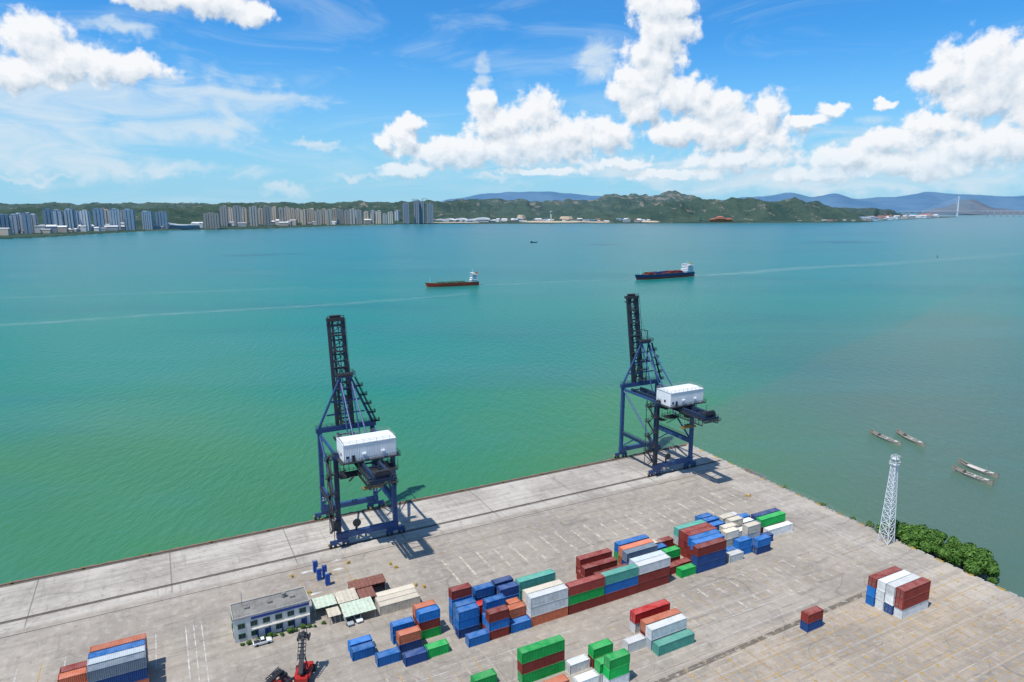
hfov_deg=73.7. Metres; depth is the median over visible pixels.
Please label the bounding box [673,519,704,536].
shipping container
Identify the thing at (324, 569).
steel rack
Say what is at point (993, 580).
mangrove bush
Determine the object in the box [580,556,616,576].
shipping container
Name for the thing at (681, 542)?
shipping container
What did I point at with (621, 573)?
shipping container
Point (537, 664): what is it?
shipping container
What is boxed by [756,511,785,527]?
shipping container
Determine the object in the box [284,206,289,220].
apartment tower
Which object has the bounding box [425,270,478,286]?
cargo ship
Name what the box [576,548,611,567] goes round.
shipping container
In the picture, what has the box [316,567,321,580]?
steel rack
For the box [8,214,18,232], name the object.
apartment tower
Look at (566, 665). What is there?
door
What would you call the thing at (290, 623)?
window
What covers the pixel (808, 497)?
wire fence
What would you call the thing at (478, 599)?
shipping container
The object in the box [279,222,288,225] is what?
shore building
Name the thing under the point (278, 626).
window
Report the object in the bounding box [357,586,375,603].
storage shed
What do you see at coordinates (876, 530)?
edge kerb
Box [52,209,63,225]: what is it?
apartment tower
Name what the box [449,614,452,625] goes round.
shipping container
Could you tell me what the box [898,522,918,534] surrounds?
mangrove tree
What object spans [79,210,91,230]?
apartment tower
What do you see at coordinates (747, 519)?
shipping container
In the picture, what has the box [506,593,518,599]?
shipping container
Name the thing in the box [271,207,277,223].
apartment tower
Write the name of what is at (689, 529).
shipping container
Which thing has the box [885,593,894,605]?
shipping container
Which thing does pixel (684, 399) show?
quay crane
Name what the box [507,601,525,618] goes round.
shipping container
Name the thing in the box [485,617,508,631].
shipping container
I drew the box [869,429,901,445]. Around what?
wooden boat
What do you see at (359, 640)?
shipping container
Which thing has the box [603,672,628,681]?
shipping container
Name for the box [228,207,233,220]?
apartment tower
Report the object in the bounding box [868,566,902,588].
shipping container
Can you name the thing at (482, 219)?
ferry terminal
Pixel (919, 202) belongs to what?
mountains
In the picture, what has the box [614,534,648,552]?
shipping container
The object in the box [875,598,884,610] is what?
shipping container
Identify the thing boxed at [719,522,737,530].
shipping container
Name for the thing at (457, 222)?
bare earth
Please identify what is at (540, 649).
shipping container
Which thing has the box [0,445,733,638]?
rail track
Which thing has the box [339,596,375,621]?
storage shed
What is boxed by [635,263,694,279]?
cargo ship
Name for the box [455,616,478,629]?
shipping container
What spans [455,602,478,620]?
shipping container
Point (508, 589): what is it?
shipping container
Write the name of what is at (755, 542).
door
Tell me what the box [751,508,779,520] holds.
shipping container
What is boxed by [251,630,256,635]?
window
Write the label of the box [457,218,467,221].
ferry terminal
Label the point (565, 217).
bare earth
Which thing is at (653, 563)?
shipping container
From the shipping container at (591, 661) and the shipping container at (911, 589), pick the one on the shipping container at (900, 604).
the shipping container at (911, 589)
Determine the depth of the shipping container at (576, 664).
172.11 m
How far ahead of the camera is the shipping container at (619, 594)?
203.81 m
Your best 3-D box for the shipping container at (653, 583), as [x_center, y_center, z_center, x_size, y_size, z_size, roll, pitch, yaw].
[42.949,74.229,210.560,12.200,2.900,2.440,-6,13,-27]
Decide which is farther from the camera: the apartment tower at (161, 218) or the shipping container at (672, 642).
the apartment tower at (161, 218)
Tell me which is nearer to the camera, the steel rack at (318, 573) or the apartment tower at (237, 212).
the steel rack at (318, 573)
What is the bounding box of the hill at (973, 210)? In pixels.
[920,199,1023,214]
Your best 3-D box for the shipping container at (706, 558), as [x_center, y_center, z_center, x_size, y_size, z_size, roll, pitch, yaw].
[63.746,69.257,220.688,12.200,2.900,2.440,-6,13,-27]
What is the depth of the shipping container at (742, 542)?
229.44 m
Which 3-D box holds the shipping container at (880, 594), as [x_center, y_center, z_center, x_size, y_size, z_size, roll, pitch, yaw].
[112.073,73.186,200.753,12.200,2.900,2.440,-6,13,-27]
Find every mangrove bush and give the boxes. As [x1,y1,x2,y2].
[866,521,874,527]
[987,577,997,584]
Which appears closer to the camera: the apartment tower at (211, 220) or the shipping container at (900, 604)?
the shipping container at (900, 604)
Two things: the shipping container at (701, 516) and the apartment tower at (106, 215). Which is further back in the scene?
the apartment tower at (106, 215)
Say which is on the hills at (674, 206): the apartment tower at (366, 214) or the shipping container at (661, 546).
the apartment tower at (366, 214)
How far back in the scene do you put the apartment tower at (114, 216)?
3277.38 m
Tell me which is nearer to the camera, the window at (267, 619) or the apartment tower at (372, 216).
the window at (267, 619)
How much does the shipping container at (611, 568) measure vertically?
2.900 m
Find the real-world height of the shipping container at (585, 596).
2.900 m
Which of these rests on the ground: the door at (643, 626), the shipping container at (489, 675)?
the shipping container at (489, 675)
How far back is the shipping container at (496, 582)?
199.48 m
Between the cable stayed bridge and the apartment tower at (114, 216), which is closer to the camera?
the apartment tower at (114, 216)
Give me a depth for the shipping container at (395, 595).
200.57 m
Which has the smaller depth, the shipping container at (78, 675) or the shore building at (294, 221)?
the shipping container at (78, 675)
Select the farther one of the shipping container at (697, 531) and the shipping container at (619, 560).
the shipping container at (697, 531)
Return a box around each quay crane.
[313,315,405,548]
[614,293,720,476]
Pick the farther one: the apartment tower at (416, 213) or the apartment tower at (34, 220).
the apartment tower at (416, 213)
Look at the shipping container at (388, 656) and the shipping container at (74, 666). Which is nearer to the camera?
the shipping container at (74, 666)
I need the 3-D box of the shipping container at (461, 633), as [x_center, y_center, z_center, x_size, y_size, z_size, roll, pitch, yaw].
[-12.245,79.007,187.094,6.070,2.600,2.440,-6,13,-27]
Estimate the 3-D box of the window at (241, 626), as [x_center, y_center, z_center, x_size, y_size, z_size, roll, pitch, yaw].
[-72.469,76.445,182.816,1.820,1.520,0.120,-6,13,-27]
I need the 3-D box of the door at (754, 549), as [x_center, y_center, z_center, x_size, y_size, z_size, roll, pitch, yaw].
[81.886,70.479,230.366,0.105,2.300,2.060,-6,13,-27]
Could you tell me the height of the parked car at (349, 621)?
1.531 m
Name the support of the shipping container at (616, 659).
on the shipping container at (608, 674)
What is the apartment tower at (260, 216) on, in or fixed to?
on the hills at (674, 206)
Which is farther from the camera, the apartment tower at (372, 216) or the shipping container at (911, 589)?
the apartment tower at (372, 216)
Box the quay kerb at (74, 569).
[0,444,686,585]
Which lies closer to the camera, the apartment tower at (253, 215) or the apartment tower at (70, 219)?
the apartment tower at (70, 219)
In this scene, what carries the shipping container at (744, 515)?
on the shipping container
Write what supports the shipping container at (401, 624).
on the shipping container at (393, 639)
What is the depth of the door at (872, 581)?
199.46 m
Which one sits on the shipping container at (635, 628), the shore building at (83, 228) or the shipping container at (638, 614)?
the shipping container at (638, 614)
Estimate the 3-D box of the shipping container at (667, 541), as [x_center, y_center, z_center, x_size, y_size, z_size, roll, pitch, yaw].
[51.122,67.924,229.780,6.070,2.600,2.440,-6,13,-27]
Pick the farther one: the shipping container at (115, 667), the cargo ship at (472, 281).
the cargo ship at (472, 281)
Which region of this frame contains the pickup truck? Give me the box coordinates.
[252,636,272,646]
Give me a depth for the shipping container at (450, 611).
190.79 m
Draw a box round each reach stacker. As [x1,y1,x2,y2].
[265,667,293,681]
[294,629,315,681]
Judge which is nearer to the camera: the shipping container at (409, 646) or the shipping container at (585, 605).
the shipping container at (409, 646)
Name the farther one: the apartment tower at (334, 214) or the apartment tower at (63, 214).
the apartment tower at (334, 214)
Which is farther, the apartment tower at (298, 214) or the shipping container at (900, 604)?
the apartment tower at (298, 214)
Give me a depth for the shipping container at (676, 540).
230.56 m
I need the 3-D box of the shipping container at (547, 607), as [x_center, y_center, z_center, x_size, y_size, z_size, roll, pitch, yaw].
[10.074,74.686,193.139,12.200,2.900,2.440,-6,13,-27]
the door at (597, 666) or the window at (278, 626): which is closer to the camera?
the door at (597, 666)
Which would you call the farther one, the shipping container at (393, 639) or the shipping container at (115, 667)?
the shipping container at (393, 639)
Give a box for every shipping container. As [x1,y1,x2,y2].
[57,667,87,681]
[59,660,86,673]
[86,651,146,681]
[87,645,145,665]
[88,639,145,658]
[89,633,146,652]
[95,668,147,681]
[136,672,149,681]
[347,634,372,652]
[350,641,375,661]
[375,587,416,610]
[375,646,400,667]
[376,583,415,597]
[377,592,419,615]
[390,616,413,635]
[390,631,395,644]
[396,625,420,644]
[396,639,420,653]
[402,646,427,666]
[412,599,435,617]
[416,604,439,622]
[416,617,439,630]
[421,625,440,639]
[424,638,448,658]
[448,582,471,599]
[449,595,471,608]
[449,605,452,617]
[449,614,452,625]
[453,597,475,612]
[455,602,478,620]
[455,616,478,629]
[455,624,478,638]
[465,628,489,647]
[470,668,496,681]
[472,581,493,598]
[472,594,493,600]
[476,600,482,613]
[482,593,505,609]
[482,613,484,624]
[485,604,508,622]
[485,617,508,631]
[485,626,508,640]
[491,575,512,591]
[497,581,518,596]
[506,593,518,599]
[506,597,520,605]
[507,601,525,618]
[509,615,530,633]
[515,569,555,591]
[517,634,564,663]
[517,650,564,674]
[518,660,564,681]
[522,579,563,601]
[526,584,567,607]
[527,597,567,616]
[527,606,567,626]
[543,674,568,681]
[565,573,604,595]
[565,653,589,674]
[568,586,603,605]
[568,595,604,614]
[573,669,598,681]
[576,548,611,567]
[576,569,580,578]
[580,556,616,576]
[588,638,612,658]
[588,654,601,667]
[593,563,626,574]
[594,656,603,673]
[594,669,602,681]
[601,563,637,584]
[603,663,629,679]
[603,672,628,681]
[604,576,637,593]
[604,584,637,603]
[604,648,629,669]
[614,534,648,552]
[618,538,653,556]
[618,555,621,564]
[622,542,657,561]
[622,633,645,652]
[629,550,665,563]
[630,599,669,623]
[630,620,639,633]
[634,554,670,574]
[638,566,669,583]
[638,574,669,592]
[640,608,681,632]
[645,613,686,639]
[645,627,686,650]
[652,628,694,656]
[655,536,672,546]
[657,543,666,549]
[661,545,680,557]
[670,556,679,562]
[670,561,679,574]
[672,557,691,565]
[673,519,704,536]
[673,535,678,544]
[676,563,695,577]
[679,522,710,540]
[679,538,683,548]
[679,546,683,555]
[684,525,716,542]
[687,545,690,554]
[688,529,720,546]
[691,533,724,549]
[692,537,726,556]
[692,549,725,564]
[692,557,725,573]
[695,512,712,520]
[702,515,719,522]
[709,520,724,529]
[718,513,735,521]
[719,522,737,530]
[721,527,739,539]
[725,515,742,525]
[726,536,738,546]
[726,546,736,551]
[726,549,743,562]
[733,535,751,548]
[736,513,749,518]
[738,526,741,536]
[740,545,751,554]
[742,521,760,533]
[742,531,759,539]
[743,517,753,523]
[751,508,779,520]
[752,534,770,547]
[752,544,770,554]
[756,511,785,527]
[760,531,772,540]
[763,521,792,536]
[800,605,823,623]
[800,618,822,632]
[865,594,875,606]
[866,585,876,596]
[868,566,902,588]
[875,589,885,601]
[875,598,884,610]
[877,570,911,592]
[884,602,893,614]
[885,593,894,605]
[886,573,920,596]
[893,599,928,619]
[894,590,929,610]
[895,577,930,600]
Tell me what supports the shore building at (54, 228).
on the hills at (674, 206)
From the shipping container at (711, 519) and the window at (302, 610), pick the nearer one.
the window at (302, 610)
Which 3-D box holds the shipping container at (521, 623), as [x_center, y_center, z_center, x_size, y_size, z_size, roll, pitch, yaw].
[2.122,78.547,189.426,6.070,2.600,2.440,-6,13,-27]
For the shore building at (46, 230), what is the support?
on the hills at (674, 206)
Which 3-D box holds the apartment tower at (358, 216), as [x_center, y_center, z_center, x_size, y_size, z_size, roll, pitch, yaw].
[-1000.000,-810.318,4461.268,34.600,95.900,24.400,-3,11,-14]
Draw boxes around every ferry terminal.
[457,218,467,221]
[475,217,489,221]
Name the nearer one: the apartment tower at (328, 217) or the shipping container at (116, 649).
the shipping container at (116, 649)
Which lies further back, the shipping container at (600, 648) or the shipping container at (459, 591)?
the shipping container at (459, 591)
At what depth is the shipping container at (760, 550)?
230.64 m
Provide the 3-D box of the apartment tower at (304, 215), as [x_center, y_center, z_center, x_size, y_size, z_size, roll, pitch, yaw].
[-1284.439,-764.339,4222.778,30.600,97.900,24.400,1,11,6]
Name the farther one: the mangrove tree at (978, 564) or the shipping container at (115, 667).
the mangrove tree at (978, 564)
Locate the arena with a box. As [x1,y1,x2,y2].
[168,223,200,228]
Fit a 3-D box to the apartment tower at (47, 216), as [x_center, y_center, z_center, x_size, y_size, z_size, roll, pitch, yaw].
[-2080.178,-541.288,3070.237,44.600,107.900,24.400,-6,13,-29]
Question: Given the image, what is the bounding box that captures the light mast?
[877,454,900,544]
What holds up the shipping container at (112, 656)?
on the shipping container
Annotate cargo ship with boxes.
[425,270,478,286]
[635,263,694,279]
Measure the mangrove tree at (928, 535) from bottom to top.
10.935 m
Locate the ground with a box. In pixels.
[0,444,1023,681]
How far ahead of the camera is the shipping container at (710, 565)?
220.05 m
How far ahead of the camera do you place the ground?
205.68 m
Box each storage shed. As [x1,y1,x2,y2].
[311,594,336,617]
[326,606,340,624]
[334,588,358,609]
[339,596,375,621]
[347,573,385,591]
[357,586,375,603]
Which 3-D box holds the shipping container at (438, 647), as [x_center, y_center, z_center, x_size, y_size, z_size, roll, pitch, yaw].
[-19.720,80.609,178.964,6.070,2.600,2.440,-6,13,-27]
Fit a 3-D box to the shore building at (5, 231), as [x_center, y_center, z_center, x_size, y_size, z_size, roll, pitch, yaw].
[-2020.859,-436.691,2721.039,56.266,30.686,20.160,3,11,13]
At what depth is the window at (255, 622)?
184.25 m
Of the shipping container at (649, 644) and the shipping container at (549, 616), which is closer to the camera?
the shipping container at (649, 644)
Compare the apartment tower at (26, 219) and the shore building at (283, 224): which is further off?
the shore building at (283, 224)
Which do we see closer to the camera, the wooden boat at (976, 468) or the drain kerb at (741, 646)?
the drain kerb at (741, 646)
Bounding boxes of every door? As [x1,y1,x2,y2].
[518,671,521,681]
[565,662,568,672]
[595,661,599,671]
[604,657,609,668]
[630,612,634,622]
[641,621,645,632]
[674,536,677,544]
[752,546,756,553]
[753,538,757,546]
[869,576,875,587]
[884,603,891,613]
[895,598,902,608]
[896,588,903,599]
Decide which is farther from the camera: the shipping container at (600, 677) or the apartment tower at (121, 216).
the apartment tower at (121, 216)
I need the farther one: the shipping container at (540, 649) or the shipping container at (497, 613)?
the shipping container at (497, 613)
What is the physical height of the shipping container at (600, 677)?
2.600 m
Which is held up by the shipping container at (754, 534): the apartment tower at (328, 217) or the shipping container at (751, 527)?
the shipping container at (751, 527)
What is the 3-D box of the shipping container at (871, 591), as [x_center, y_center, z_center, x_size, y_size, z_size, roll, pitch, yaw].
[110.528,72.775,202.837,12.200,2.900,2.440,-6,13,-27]
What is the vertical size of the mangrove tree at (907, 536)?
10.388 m
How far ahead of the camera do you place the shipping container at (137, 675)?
163.44 m
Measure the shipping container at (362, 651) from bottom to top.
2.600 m
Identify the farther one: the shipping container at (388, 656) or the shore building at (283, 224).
the shore building at (283, 224)
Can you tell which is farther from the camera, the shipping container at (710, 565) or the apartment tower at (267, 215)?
the apartment tower at (267, 215)
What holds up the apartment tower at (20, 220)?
on the hills at (674, 206)
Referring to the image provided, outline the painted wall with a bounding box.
[745,468,767,479]
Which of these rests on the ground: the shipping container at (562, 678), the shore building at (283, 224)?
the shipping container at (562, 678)
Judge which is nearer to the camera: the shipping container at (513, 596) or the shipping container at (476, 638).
the shipping container at (476, 638)
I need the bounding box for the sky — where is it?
[0,0,1023,204]
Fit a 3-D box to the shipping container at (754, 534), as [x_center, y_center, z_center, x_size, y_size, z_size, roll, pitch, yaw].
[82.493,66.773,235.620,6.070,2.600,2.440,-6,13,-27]
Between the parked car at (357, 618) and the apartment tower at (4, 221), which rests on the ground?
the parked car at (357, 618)
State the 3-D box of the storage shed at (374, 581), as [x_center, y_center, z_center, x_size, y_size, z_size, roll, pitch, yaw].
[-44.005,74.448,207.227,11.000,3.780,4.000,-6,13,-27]
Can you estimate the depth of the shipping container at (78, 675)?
163.42 m
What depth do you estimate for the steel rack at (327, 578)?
210.67 m
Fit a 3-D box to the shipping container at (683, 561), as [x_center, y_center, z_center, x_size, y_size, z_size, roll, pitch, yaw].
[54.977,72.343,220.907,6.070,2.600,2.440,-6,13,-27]
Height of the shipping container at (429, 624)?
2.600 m
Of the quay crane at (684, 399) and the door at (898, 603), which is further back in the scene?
the quay crane at (684, 399)
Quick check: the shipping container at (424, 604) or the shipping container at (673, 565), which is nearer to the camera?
the shipping container at (424, 604)
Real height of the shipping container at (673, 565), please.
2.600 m
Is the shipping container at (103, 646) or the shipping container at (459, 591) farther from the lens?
the shipping container at (459, 591)
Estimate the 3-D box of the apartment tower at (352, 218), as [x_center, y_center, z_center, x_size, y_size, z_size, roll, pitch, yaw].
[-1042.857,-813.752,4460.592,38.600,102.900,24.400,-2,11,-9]
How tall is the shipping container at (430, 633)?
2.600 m
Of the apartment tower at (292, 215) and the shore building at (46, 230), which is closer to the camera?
the shore building at (46, 230)
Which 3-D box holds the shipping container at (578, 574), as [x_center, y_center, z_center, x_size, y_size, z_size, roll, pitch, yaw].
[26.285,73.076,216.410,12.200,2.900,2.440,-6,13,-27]
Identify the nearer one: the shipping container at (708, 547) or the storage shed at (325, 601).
the storage shed at (325, 601)
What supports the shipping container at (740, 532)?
on the shipping container
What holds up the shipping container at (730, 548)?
on the ground
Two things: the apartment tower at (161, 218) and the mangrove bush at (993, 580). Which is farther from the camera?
the apartment tower at (161, 218)
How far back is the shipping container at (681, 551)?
228.87 m
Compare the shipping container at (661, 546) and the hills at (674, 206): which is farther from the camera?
the hills at (674, 206)
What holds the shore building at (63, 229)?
on the hills at (674, 206)
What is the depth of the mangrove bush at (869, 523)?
249.91 m
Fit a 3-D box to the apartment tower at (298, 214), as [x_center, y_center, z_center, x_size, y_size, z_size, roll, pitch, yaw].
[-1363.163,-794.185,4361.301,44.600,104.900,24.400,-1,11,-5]
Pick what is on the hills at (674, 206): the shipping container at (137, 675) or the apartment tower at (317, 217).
the apartment tower at (317, 217)
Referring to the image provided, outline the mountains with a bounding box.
[440,191,1023,212]
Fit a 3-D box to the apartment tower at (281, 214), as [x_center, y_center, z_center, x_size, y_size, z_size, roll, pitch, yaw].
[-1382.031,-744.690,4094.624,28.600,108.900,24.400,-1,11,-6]
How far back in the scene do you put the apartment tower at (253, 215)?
3955.65 m
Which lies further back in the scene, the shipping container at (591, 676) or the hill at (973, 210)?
the hill at (973, 210)
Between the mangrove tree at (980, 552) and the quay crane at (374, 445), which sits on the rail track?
the quay crane at (374, 445)
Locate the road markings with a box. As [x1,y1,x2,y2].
[13,462,1023,681]
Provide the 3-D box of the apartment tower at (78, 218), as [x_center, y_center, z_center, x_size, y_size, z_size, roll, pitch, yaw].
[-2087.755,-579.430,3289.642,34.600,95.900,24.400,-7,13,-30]
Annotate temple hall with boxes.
[715,216,724,220]
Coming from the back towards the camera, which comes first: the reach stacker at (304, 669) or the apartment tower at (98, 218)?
the apartment tower at (98, 218)
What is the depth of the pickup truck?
182.43 m
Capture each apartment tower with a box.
[0,214,9,227]
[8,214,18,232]
[16,213,23,229]
[22,212,32,233]
[30,213,37,232]
[42,208,53,224]
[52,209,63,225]
[62,210,65,225]
[64,209,76,228]
[75,211,80,226]
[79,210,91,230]
[92,208,104,227]
[104,209,109,223]
[108,208,120,229]
[119,210,123,221]
[123,209,135,229]
[141,211,154,228]
[155,211,168,228]
[203,212,220,228]
[220,205,228,225]
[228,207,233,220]
[233,205,241,225]
[242,207,248,223]
[249,206,257,225]
[258,208,263,224]
[263,206,271,225]
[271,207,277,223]
[278,208,284,221]
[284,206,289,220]
[289,208,295,218]
[295,208,301,221]
[301,209,307,224]
[306,208,314,222]
[315,210,320,224]
[320,208,325,223]
[326,209,331,224]
[330,208,337,223]
[337,209,343,223]
[344,210,348,223]
[349,208,355,223]
[356,210,361,223]
[363,211,368,218]
[370,212,374,223]
[375,210,381,223]
[383,213,386,223]
[388,211,392,223]
[394,210,398,220]
[402,203,409,223]
[414,200,419,223]
[419,201,424,223]
[427,203,433,223]
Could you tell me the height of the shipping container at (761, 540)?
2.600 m
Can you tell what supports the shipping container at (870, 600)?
on the ground
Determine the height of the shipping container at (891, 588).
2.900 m
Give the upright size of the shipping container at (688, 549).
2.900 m
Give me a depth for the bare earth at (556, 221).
4919.98 m
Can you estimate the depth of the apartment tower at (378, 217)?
4530.98 m
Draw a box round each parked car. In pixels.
[343,616,353,625]
[352,614,362,622]
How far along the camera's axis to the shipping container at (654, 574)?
208.94 m
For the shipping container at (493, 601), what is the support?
on the shipping container
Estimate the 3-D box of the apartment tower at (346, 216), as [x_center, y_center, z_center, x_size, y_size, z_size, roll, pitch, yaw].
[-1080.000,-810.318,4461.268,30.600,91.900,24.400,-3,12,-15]
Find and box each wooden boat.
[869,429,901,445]
[895,429,925,446]
[952,465,993,485]
[957,458,998,478]
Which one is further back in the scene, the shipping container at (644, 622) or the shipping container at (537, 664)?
the shipping container at (644, 622)
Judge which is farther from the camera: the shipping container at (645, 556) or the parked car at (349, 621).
the shipping container at (645, 556)
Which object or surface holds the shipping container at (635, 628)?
on the ground
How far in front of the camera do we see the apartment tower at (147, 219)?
3407.92 m
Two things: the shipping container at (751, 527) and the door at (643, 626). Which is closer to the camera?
the door at (643, 626)
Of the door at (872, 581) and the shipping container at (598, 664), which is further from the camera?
the door at (872, 581)
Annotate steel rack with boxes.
[312,559,317,571]
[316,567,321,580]
[322,563,326,576]
[325,571,330,585]
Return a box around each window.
[238,623,244,629]
[238,633,245,639]
[250,620,257,626]
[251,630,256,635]
[263,616,269,622]
[275,613,281,619]
[276,623,281,629]
[287,610,293,616]
[288,620,293,625]
[299,607,305,613]
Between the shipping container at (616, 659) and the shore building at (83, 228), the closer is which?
the shipping container at (616, 659)
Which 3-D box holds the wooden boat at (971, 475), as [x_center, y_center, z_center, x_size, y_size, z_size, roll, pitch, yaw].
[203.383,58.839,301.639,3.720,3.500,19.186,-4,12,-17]
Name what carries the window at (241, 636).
in the office building at (254, 618)
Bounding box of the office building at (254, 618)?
[229,586,309,643]
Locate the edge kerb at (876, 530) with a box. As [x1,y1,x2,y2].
[687,443,1023,599]
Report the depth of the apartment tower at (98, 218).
3236.91 m
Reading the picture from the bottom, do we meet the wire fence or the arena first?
the wire fence
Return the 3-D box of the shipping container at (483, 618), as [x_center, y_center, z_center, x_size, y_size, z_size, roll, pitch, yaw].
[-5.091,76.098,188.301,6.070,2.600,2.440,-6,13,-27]
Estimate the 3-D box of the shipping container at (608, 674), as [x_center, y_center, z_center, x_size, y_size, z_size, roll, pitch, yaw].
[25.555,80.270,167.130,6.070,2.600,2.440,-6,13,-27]
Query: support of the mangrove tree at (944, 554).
on the rock revetment
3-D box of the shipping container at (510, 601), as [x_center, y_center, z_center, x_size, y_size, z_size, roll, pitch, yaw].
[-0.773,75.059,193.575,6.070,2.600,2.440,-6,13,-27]
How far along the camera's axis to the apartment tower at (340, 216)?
4449.38 m
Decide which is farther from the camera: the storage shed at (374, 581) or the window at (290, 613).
the storage shed at (374, 581)
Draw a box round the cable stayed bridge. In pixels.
[902,196,1021,215]
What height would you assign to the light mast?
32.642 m
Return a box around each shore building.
[0,228,12,234]
[35,224,45,232]
[40,229,52,232]
[45,225,57,232]
[57,226,68,232]
[80,225,87,231]
[104,225,118,230]
[192,222,203,227]
[238,222,246,226]
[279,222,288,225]
[289,219,296,224]
[364,219,370,223]
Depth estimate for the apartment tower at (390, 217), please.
4530.62 m
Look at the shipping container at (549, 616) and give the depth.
192.60 m
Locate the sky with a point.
(102, 101)
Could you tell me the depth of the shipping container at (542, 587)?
194.09 m
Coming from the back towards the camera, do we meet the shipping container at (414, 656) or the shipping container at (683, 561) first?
the shipping container at (683, 561)
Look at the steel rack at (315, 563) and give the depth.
218.14 m
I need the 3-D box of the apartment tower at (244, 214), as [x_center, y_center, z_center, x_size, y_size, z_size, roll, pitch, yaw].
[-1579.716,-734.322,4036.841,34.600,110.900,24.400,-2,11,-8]
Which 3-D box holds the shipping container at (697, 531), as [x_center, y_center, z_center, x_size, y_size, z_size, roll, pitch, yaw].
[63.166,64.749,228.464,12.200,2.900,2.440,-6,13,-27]
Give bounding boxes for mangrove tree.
[875,518,905,540]
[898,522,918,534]
[900,524,921,548]
[912,524,927,543]
[913,528,944,552]
[918,540,943,557]
[933,529,947,540]
[936,543,953,559]
[937,548,956,564]
[946,535,961,547]
[949,548,976,569]
[959,542,993,558]
[963,555,999,578]
[971,550,988,575]
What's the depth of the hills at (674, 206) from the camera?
5370.95 m
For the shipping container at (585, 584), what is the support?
on the shipping container at (585, 596)
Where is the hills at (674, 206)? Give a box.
[0,190,955,238]
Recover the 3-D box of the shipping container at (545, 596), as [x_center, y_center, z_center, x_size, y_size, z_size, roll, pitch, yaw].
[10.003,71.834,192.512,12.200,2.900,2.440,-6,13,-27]
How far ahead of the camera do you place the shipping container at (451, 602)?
190.58 m
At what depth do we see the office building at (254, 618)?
187.53 m
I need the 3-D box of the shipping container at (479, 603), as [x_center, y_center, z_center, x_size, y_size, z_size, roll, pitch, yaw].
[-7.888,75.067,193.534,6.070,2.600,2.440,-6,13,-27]
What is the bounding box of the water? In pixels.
[0,213,1023,597]
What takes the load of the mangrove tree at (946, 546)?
on the water
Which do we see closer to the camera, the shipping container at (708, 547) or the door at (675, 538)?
the shipping container at (708, 547)
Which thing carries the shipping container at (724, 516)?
on the shipping container
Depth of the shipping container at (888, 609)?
196.28 m
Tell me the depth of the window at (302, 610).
190.05 m
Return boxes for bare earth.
[434,222,480,222]
[527,221,582,222]
[559,216,572,218]
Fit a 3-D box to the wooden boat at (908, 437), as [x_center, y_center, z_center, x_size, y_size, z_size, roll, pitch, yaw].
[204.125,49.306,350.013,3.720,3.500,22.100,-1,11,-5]
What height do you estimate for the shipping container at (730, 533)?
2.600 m
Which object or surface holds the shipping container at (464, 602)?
on the shipping container
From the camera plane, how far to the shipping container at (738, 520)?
238.91 m
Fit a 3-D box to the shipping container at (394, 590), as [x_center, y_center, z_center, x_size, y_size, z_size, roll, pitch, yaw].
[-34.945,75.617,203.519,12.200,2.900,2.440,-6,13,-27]
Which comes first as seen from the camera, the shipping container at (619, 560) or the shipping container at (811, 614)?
the shipping container at (811, 614)
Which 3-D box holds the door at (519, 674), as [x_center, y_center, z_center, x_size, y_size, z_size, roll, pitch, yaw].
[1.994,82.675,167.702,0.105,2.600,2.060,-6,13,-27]
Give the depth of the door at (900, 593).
193.28 m
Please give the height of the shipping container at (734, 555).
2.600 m
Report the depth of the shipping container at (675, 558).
223.06 m
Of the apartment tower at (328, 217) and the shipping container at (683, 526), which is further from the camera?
the apartment tower at (328, 217)
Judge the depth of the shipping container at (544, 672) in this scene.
169.31 m
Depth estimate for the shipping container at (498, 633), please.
185.28 m
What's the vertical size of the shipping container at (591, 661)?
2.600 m
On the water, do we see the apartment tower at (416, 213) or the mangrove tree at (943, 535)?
the mangrove tree at (943, 535)
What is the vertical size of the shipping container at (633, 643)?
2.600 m
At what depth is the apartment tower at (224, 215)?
3822.64 m
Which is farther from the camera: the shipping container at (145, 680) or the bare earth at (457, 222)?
the bare earth at (457, 222)
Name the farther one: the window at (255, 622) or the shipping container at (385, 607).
the shipping container at (385, 607)
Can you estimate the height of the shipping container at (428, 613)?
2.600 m
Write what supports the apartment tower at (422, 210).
on the hills at (674, 206)
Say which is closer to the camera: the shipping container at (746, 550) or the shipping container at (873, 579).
the shipping container at (873, 579)
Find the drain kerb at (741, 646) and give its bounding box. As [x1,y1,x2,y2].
[649,588,866,681]
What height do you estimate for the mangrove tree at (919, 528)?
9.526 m
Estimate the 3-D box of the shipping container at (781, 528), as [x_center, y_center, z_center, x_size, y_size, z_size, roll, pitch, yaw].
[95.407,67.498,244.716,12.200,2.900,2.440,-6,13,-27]
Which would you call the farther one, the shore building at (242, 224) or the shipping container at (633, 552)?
the shore building at (242, 224)
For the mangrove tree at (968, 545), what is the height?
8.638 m
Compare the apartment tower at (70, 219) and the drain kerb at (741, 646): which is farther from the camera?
the apartment tower at (70, 219)
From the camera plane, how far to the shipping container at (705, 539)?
222.13 m
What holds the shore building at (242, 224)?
on the hills at (674, 206)
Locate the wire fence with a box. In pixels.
[737,463,875,527]
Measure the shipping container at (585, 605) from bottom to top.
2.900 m
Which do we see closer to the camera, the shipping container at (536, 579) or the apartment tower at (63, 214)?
the shipping container at (536, 579)
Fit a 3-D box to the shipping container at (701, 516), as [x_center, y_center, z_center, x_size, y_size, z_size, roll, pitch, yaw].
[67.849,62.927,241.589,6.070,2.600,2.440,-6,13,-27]
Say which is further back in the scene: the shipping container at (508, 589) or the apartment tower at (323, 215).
the apartment tower at (323, 215)
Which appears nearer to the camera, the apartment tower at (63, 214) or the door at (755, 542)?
the door at (755, 542)
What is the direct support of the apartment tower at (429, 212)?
on the hills at (674, 206)
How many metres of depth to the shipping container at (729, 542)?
230.12 m

